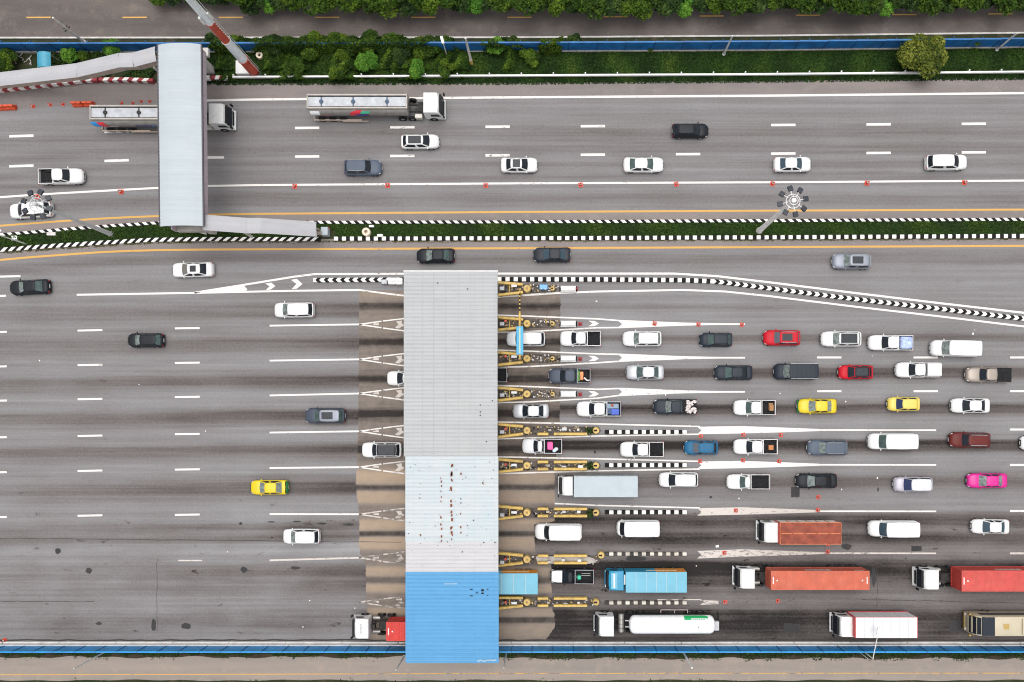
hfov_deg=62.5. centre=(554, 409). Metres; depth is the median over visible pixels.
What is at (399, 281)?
barrier block
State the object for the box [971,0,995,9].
roadside tree
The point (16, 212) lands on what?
minivan
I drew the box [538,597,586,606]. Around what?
guard rail
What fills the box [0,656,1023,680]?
frontage road
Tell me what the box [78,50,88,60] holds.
shrub
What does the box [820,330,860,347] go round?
suv car
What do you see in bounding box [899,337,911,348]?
wrapped bundle
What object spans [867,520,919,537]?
passenger van
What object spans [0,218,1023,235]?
striped kerb
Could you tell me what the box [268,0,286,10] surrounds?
roadside tree
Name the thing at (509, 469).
guard rail
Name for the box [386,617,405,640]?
shipping container
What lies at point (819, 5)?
roadside tree
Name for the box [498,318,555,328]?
toll island
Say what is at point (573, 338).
pickup truck
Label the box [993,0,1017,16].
roadside tree
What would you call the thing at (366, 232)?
concrete ring
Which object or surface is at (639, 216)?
median shoulder
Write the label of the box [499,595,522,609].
guard rail
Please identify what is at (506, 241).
kerb weeds
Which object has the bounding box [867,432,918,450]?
passenger van
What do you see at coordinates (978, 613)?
side window
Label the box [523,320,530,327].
crash drum
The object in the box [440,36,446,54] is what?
street lamp
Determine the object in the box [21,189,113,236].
mast light
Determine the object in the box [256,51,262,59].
concrete ring
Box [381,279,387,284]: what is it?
switch cabinet
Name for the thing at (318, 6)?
roadside tree
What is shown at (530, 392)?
rubble
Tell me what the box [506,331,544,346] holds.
minivan
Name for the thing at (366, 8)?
roadside tree
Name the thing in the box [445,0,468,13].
roadside tree
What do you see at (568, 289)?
barrier block
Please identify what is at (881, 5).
roadside tree
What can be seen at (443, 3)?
roadside tree
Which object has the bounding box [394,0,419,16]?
roadside tree
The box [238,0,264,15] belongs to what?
roadside tree
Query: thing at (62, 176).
pickup truck
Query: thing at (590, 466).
potted bush
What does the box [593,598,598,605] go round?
crash drum
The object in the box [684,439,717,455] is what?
hatchback car
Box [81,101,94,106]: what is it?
water barrier
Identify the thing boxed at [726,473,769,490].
pickup truck
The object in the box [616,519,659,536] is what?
passenger van
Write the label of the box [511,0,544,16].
roadside tree
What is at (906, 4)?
roadside tree
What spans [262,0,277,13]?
roadside tree
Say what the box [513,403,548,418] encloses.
saloon car
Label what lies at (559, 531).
passenger van
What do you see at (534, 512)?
rubble
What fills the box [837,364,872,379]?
hatchback car
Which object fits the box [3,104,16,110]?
water barrier
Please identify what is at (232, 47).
antenna mast
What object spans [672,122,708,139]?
hatchback car
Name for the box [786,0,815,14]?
roadside tree
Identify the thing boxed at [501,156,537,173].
saloon car
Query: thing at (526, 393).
crash drum
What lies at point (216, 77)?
concrete barrier
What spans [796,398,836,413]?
saloon car
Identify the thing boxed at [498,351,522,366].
guard rail
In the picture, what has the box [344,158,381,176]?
suv car
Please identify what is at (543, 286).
switch cabinet
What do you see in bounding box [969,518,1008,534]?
saloon car
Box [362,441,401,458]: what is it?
suv car
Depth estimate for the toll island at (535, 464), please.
104.82 m
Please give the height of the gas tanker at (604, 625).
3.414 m
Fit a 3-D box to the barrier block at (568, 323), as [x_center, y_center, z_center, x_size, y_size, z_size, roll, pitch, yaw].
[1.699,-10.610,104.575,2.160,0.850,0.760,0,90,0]
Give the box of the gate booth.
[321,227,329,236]
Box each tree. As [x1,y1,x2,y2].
[60,47,78,63]
[102,38,120,54]
[149,0,165,5]
[165,0,181,5]
[201,0,219,5]
[217,0,228,5]
[225,0,254,6]
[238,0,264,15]
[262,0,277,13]
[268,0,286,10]
[280,0,304,11]
[298,0,336,15]
[334,0,363,12]
[360,0,375,13]
[363,0,404,19]
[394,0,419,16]
[407,0,440,15]
[438,0,459,8]
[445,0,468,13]
[462,0,484,14]
[474,0,492,11]
[488,0,512,13]
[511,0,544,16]
[528,0,546,11]
[546,0,571,16]
[561,0,579,13]
[572,0,606,19]
[602,0,623,16]
[620,0,641,16]
[621,0,658,20]
[648,0,683,16]
[674,0,693,17]
[689,0,711,13]
[705,0,736,14]
[722,0,754,15]
[738,0,770,13]
[766,0,786,10]
[778,0,792,9]
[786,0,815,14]
[810,0,828,14]
[820,0,846,13]
[843,0,878,15]
[868,0,884,14]
[878,0,899,16]
[890,0,920,11]
[895,33,948,79]
[914,1,930,13]
[919,0,943,15]
[940,0,957,12]
[949,0,983,12]
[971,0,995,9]
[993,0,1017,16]
[1013,0,1023,11]
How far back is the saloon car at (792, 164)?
103.98 m
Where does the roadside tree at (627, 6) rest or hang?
on the ground
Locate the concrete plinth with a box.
[536,556,595,563]
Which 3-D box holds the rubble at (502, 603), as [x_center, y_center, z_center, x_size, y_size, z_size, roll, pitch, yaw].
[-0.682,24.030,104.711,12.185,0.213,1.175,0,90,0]
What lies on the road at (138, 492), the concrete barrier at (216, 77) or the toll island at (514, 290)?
the toll island at (514, 290)
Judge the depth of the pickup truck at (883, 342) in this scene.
103.87 m
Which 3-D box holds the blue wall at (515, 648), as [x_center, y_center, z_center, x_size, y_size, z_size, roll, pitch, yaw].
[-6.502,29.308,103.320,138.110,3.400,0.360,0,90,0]
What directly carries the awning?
on the verge ground at (20, 64)
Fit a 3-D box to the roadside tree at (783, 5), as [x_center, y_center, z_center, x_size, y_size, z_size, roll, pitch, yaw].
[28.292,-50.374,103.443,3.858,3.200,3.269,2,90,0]
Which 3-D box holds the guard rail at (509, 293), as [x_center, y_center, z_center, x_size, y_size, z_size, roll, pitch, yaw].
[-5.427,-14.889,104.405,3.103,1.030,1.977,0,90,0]
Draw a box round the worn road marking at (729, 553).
[178,321,1023,608]
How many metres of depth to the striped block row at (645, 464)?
104.55 m
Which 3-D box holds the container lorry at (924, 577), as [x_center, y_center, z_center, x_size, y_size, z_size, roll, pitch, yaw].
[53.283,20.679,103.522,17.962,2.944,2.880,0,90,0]
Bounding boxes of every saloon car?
[10,279,51,295]
[172,261,214,277]
[250,479,288,495]
[387,370,403,386]
[417,247,454,263]
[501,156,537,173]
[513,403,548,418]
[533,246,570,262]
[623,155,663,173]
[626,364,663,380]
[714,364,751,380]
[773,155,810,172]
[795,473,836,488]
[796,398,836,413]
[949,397,989,413]
[965,472,1006,488]
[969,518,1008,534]
[1019,435,1023,449]
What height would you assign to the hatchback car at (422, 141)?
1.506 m
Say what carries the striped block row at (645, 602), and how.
on the road at (138, 492)
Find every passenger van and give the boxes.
[535,523,581,540]
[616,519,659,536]
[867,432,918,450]
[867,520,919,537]
[929,339,981,356]
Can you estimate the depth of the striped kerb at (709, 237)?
104.75 m
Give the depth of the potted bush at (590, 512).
104.17 m
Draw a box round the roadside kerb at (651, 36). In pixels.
[0,32,1023,38]
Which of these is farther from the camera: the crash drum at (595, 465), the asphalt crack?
the asphalt crack
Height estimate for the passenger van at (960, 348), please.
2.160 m
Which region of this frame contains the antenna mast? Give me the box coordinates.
[186,0,261,79]
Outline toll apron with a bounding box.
[356,291,560,640]
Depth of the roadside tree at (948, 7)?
102.51 m
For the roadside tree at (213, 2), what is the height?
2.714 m
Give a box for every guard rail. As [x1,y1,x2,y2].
[232,69,1023,78]
[498,281,522,296]
[498,316,522,331]
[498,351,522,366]
[498,386,522,401]
[498,423,522,437]
[498,458,522,473]
[498,505,522,519]
[498,551,522,566]
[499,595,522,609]
[538,426,586,435]
[538,460,586,470]
[538,507,586,517]
[538,554,586,563]
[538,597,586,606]
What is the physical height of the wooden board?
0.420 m
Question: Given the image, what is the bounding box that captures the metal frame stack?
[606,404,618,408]
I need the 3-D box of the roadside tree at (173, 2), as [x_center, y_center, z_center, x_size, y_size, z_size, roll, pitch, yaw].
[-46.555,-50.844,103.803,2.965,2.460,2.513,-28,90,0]
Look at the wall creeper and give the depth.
102.71 m
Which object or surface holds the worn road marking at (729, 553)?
on the road at (138, 492)
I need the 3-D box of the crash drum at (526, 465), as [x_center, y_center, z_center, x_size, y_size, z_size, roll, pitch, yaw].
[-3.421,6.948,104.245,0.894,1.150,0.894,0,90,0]
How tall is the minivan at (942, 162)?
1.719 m
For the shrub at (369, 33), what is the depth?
103.24 m
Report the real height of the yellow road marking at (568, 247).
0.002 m
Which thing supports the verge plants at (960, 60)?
on the verge ground at (20, 64)
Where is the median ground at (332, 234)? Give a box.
[0,221,1023,247]
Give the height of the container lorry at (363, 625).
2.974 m
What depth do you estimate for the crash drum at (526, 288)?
103.72 m
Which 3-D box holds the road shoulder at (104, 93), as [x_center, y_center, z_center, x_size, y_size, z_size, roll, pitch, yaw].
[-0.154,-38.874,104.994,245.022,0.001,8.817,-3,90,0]
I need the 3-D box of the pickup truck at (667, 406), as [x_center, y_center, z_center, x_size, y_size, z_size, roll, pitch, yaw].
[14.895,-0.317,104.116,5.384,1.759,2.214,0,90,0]
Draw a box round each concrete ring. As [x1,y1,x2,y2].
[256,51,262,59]
[362,228,370,236]
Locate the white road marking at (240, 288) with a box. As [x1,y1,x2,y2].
[0,92,1023,517]
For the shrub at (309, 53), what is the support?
on the verge ground at (20, 64)
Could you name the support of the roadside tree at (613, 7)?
on the ground
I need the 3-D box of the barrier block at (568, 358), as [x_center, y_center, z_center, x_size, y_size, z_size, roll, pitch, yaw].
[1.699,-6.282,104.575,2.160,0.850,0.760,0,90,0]
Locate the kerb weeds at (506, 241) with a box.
[2,238,1022,253]
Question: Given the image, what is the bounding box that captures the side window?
[978,613,1023,614]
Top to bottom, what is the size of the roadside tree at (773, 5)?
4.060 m
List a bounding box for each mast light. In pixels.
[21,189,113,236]
[756,185,808,233]
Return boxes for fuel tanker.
[89,103,235,131]
[307,92,445,121]
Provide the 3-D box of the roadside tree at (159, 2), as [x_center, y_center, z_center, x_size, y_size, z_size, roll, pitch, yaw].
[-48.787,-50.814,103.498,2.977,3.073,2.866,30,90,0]
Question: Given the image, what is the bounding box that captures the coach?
[963,610,1023,635]
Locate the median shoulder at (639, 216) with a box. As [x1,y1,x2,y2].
[0,211,1023,257]
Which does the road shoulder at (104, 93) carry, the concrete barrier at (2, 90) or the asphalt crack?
the concrete barrier at (2, 90)
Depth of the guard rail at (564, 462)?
103.99 m
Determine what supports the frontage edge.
on the frontage road at (312, 668)
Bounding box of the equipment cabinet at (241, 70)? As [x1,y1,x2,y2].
[236,60,249,75]
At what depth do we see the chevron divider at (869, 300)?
104.65 m
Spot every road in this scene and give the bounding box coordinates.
[0,0,1023,36]
[0,94,1023,641]
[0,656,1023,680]
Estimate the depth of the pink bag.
103.89 m
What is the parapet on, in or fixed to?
on the road at (138, 492)
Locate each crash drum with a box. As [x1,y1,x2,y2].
[523,285,530,292]
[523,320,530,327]
[523,355,530,361]
[523,390,530,397]
[523,427,530,433]
[523,462,530,468]
[523,508,530,515]
[523,555,530,562]
[523,597,530,605]
[593,427,598,433]
[593,462,598,468]
[593,509,598,515]
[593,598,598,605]
[598,551,604,558]
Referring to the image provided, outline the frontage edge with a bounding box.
[0,679,1023,681]
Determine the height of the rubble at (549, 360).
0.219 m
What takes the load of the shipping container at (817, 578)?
on the container lorry at (744, 576)
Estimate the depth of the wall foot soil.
104.99 m
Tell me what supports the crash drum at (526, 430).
on the toll island at (535, 430)
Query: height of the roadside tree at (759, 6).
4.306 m
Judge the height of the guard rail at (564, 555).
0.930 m
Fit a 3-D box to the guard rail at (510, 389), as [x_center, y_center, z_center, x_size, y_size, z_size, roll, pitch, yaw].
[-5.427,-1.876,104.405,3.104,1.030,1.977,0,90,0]
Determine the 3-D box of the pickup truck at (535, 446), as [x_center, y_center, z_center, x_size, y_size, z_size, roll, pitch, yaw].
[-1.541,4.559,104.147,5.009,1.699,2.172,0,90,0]
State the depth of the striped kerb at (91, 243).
104.75 m
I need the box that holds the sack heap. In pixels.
[685,400,696,413]
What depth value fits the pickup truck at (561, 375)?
103.88 m
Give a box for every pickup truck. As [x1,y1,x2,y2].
[38,166,85,185]
[498,367,507,382]
[522,438,561,454]
[548,367,590,384]
[550,567,593,584]
[560,330,600,346]
[576,400,620,417]
[620,441,663,457]
[653,398,696,415]
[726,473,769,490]
[733,399,775,416]
[733,438,777,454]
[867,333,912,350]
[894,361,941,378]
[964,366,1011,382]
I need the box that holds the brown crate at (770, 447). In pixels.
[768,445,773,449]
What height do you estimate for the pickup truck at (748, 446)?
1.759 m
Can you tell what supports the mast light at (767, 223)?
on the median ground at (332, 234)
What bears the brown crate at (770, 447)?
in the pickup truck at (748, 446)
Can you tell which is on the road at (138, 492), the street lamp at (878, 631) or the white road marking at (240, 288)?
the white road marking at (240, 288)
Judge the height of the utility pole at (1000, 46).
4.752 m
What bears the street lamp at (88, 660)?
on the ground
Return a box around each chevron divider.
[313,277,403,282]
[498,277,710,283]
[710,279,1023,320]
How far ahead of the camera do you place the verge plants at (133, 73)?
104.60 m
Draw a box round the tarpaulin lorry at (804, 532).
[756,519,841,544]
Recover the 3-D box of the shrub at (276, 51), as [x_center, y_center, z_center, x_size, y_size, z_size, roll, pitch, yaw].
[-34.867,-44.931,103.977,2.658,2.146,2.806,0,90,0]
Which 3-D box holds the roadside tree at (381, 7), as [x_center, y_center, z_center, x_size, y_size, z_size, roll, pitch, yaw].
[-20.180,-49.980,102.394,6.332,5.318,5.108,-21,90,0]
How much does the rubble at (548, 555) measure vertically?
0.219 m
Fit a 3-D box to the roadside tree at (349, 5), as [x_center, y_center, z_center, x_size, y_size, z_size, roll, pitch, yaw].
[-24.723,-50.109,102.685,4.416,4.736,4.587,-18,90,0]
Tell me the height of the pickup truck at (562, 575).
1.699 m
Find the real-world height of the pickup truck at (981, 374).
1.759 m
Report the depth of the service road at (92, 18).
105.00 m
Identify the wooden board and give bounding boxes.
[768,403,773,410]
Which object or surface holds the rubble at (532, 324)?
on the toll island at (537, 321)
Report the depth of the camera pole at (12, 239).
102.45 m
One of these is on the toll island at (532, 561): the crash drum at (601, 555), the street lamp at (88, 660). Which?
the crash drum at (601, 555)
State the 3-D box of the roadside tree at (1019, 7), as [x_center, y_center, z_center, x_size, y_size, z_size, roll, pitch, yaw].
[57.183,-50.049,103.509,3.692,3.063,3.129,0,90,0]
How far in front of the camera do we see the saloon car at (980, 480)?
103.99 m
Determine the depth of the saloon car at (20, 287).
103.99 m
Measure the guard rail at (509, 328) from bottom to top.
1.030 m
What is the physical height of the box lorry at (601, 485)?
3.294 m
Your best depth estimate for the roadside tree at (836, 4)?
101.26 m
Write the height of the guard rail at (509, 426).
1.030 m
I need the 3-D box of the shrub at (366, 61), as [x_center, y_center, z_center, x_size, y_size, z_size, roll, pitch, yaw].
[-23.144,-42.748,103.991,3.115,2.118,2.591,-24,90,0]
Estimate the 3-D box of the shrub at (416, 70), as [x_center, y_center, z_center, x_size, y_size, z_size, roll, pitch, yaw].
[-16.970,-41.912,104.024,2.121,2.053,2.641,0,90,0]
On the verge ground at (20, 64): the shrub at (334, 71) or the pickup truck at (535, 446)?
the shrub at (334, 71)
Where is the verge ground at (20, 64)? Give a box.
[0,34,1023,83]
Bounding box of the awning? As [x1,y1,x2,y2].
[37,51,59,67]
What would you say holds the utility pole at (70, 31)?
on the verge ground at (20, 64)
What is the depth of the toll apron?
105.00 m
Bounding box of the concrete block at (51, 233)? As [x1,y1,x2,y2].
[47,232,56,235]
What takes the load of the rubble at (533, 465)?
on the toll island at (535, 464)
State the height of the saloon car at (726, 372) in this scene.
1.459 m
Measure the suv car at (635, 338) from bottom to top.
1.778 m
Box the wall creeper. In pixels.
[207,37,979,55]
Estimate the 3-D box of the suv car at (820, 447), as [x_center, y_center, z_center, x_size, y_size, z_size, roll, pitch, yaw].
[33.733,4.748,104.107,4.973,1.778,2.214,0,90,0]
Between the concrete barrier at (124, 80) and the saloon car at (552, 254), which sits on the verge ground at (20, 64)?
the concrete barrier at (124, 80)
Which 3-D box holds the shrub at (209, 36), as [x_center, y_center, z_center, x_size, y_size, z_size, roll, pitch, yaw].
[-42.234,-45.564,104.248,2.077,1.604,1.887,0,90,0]
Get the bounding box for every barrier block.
[388,278,395,284]
[396,278,402,284]
[560,286,576,291]
[560,321,576,326]
[560,356,576,361]
[560,391,576,396]
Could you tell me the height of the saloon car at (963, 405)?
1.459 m
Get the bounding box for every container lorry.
[351,613,395,638]
[732,564,858,589]
[912,565,1023,590]
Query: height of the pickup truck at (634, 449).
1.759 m
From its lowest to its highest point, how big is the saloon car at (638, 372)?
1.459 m
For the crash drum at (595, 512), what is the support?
on the toll island at (537, 511)
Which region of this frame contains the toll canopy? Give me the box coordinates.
[403,270,498,662]
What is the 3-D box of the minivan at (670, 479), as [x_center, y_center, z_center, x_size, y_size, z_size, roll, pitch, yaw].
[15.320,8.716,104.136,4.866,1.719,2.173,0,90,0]
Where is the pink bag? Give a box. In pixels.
[547,442,552,449]
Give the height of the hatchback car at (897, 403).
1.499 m
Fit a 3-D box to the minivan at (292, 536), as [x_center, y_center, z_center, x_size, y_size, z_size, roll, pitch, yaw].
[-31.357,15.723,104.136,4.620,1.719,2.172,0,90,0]
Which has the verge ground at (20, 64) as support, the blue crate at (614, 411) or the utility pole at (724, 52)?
the utility pole at (724, 52)
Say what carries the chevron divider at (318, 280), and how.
on the road at (138, 492)
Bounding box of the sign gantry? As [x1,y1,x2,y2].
[516,291,522,360]
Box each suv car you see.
[305,407,345,424]
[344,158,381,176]
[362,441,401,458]
[622,329,660,346]
[763,329,799,345]
[806,439,847,455]
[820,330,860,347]
[831,252,870,269]
[948,431,990,448]
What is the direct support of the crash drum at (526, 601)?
on the toll island at (588, 602)
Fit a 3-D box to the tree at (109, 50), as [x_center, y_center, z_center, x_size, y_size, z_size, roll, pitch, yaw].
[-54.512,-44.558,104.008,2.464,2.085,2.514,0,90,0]
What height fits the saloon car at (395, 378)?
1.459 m
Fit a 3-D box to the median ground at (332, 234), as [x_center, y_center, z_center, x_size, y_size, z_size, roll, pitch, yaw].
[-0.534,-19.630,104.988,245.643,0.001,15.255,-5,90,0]
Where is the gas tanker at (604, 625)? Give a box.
[594,610,718,636]
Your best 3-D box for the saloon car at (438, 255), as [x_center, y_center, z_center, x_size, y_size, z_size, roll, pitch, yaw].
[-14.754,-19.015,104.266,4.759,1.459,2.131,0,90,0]
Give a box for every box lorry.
[498,569,537,593]
[558,474,637,496]
[605,567,686,592]
[829,611,917,637]
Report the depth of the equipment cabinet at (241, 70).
104.05 m
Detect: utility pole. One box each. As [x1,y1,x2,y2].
[52,17,86,41]
[465,37,472,64]
[722,35,732,55]
[995,32,1017,50]
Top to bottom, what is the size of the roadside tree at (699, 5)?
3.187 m
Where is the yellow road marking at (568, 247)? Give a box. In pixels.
[0,13,1023,674]
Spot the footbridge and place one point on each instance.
(184, 70)
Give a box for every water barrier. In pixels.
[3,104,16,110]
[70,101,83,107]
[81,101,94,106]
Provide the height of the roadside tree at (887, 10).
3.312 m
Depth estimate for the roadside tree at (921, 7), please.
101.92 m
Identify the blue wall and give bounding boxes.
[0,36,1023,53]
[0,643,1023,652]
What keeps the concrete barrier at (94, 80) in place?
on the verge ground at (20, 64)
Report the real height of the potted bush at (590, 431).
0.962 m
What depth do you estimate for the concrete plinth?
104.58 m
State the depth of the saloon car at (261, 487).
103.98 m
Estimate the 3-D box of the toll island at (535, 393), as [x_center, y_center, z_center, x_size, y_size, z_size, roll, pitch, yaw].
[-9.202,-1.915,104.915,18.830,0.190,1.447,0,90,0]
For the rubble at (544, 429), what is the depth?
104.69 m
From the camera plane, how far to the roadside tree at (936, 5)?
101.53 m
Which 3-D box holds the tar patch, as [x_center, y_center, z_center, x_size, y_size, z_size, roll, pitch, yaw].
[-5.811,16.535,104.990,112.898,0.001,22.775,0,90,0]
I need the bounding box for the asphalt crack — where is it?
[0,538,1023,640]
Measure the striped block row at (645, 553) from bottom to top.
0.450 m
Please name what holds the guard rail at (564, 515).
on the toll island at (537, 511)
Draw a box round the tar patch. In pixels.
[55,451,960,632]
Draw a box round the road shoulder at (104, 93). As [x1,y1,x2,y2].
[0,78,1023,108]
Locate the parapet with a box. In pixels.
[0,641,1023,643]
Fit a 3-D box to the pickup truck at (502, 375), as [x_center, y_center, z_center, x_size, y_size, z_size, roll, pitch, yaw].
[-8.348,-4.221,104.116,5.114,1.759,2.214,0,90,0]
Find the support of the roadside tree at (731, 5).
on the ground
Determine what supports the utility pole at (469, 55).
on the verge ground at (20, 64)
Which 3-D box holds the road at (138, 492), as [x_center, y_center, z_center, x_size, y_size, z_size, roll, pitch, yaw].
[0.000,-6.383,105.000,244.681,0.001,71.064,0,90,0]
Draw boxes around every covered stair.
[0,47,156,88]
[203,215,321,237]
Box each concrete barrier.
[0,80,82,92]
[81,78,99,82]
[98,77,154,83]
[211,75,227,80]
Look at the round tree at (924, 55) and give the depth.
101.92 m
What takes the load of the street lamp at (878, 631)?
on the ground
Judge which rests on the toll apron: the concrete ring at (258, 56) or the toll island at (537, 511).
the toll island at (537, 511)
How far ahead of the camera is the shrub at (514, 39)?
103.75 m
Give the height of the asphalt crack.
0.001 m
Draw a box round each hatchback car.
[128,332,164,347]
[401,132,439,149]
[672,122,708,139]
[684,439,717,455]
[699,331,731,347]
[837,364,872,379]
[886,396,919,411]
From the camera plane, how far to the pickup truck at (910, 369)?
103.55 m
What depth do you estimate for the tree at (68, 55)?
103.47 m
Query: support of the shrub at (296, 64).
on the verge ground at (20, 64)
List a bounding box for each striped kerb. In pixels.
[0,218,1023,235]
[0,237,320,251]
[334,234,1023,240]
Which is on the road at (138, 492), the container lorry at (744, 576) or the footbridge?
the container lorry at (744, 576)
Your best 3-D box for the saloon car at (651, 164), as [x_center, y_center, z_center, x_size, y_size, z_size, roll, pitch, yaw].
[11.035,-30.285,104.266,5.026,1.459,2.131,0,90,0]
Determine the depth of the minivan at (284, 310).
103.61 m
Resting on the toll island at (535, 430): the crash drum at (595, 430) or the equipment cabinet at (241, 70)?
the crash drum at (595, 430)
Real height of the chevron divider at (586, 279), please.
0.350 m
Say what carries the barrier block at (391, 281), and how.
on the road at (138, 492)
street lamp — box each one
[73,653,102,668]
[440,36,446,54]
[866,627,879,658]
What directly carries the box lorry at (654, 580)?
on the road at (138, 492)
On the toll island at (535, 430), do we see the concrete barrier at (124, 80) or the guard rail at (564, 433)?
the guard rail at (564, 433)
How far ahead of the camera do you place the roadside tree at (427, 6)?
101.32 m
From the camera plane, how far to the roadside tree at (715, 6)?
101.69 m
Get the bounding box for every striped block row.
[605,430,686,433]
[605,463,686,466]
[605,510,686,513]
[605,552,686,555]
[605,600,686,604]
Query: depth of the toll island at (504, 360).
104.82 m
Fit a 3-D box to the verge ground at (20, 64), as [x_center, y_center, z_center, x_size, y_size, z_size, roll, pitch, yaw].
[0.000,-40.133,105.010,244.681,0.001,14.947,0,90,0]
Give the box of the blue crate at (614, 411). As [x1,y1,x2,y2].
[611,409,618,414]
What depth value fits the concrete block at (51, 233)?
104.59 m
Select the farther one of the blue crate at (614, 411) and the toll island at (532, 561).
the toll island at (532, 561)
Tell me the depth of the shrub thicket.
104.31 m
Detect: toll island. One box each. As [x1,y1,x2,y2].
[405,554,600,564]
[498,285,556,293]
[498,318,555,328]
[498,353,555,363]
[498,389,555,398]
[498,425,600,435]
[498,461,600,470]
[498,507,600,517]
[499,597,600,607]
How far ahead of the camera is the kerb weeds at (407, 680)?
104.86 m
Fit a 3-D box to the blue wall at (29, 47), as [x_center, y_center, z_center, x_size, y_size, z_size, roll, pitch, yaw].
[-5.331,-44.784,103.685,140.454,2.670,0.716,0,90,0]
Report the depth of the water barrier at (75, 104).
104.50 m
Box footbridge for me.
[157,43,216,234]
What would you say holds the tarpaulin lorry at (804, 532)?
on the road at (138, 492)
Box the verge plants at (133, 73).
[0,51,156,77]
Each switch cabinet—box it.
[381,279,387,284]
[539,284,547,289]
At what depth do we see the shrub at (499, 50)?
103.39 m
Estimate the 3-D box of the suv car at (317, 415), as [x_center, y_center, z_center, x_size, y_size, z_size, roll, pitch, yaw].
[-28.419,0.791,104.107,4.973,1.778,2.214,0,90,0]
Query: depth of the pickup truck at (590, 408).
103.86 m
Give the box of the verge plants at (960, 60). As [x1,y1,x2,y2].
[206,48,1023,85]
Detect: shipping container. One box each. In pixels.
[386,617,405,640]
[765,567,869,589]
[951,566,1023,591]
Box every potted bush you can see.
[583,508,593,517]
[584,460,594,469]
[585,427,593,436]
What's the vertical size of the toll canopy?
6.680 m
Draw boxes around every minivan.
[10,202,53,219]
[274,301,314,318]
[283,528,320,544]
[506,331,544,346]
[658,471,697,488]
[773,362,818,380]
[892,476,932,492]
[924,153,966,171]
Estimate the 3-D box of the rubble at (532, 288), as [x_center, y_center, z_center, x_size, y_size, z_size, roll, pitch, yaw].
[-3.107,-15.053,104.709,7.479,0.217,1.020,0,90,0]
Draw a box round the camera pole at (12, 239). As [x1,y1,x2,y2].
[0,229,26,244]
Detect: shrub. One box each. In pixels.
[0,47,17,70]
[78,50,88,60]
[204,32,218,41]
[224,34,238,53]
[262,33,281,55]
[283,56,304,76]
[297,30,322,60]
[326,31,355,60]
[328,62,347,79]
[354,50,378,71]
[361,28,385,53]
[392,47,410,65]
[409,58,424,78]
[412,35,440,59]
[438,58,455,77]
[487,36,504,54]
[507,35,520,41]
[519,48,540,66]
[566,32,581,40]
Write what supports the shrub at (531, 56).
on the verge ground at (20, 64)
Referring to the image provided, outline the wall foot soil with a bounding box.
[0,653,1023,659]
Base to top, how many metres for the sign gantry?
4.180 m
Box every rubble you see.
[500,354,559,361]
[500,426,592,434]
[500,462,592,469]
[500,598,593,605]
[502,390,554,397]
[503,284,559,291]
[503,509,593,516]
[504,555,596,564]
[505,319,559,326]
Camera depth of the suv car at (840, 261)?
103.65 m
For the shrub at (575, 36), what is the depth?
103.62 m
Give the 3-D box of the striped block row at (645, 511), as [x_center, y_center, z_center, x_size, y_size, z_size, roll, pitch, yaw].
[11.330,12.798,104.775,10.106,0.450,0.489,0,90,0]
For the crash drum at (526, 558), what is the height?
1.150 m
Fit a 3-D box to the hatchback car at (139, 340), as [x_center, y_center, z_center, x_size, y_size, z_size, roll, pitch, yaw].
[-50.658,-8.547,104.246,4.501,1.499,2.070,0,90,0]
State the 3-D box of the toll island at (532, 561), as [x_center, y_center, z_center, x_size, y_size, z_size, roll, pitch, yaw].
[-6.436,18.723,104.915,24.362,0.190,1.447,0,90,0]
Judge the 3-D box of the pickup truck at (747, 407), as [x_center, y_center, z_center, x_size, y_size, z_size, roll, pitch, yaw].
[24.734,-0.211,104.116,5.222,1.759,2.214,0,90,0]
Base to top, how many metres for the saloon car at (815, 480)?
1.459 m
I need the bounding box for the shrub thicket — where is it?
[204,32,563,81]
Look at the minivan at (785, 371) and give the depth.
102.86 m
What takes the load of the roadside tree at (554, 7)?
on the ground
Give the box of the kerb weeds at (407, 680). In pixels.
[9,678,751,681]
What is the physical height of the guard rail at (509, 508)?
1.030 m
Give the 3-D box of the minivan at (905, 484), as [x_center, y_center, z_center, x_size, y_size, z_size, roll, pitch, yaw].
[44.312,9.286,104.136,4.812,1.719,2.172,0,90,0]
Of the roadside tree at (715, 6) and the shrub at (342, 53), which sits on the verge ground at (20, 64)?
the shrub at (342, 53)
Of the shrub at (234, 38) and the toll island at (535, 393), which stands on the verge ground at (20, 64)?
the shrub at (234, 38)

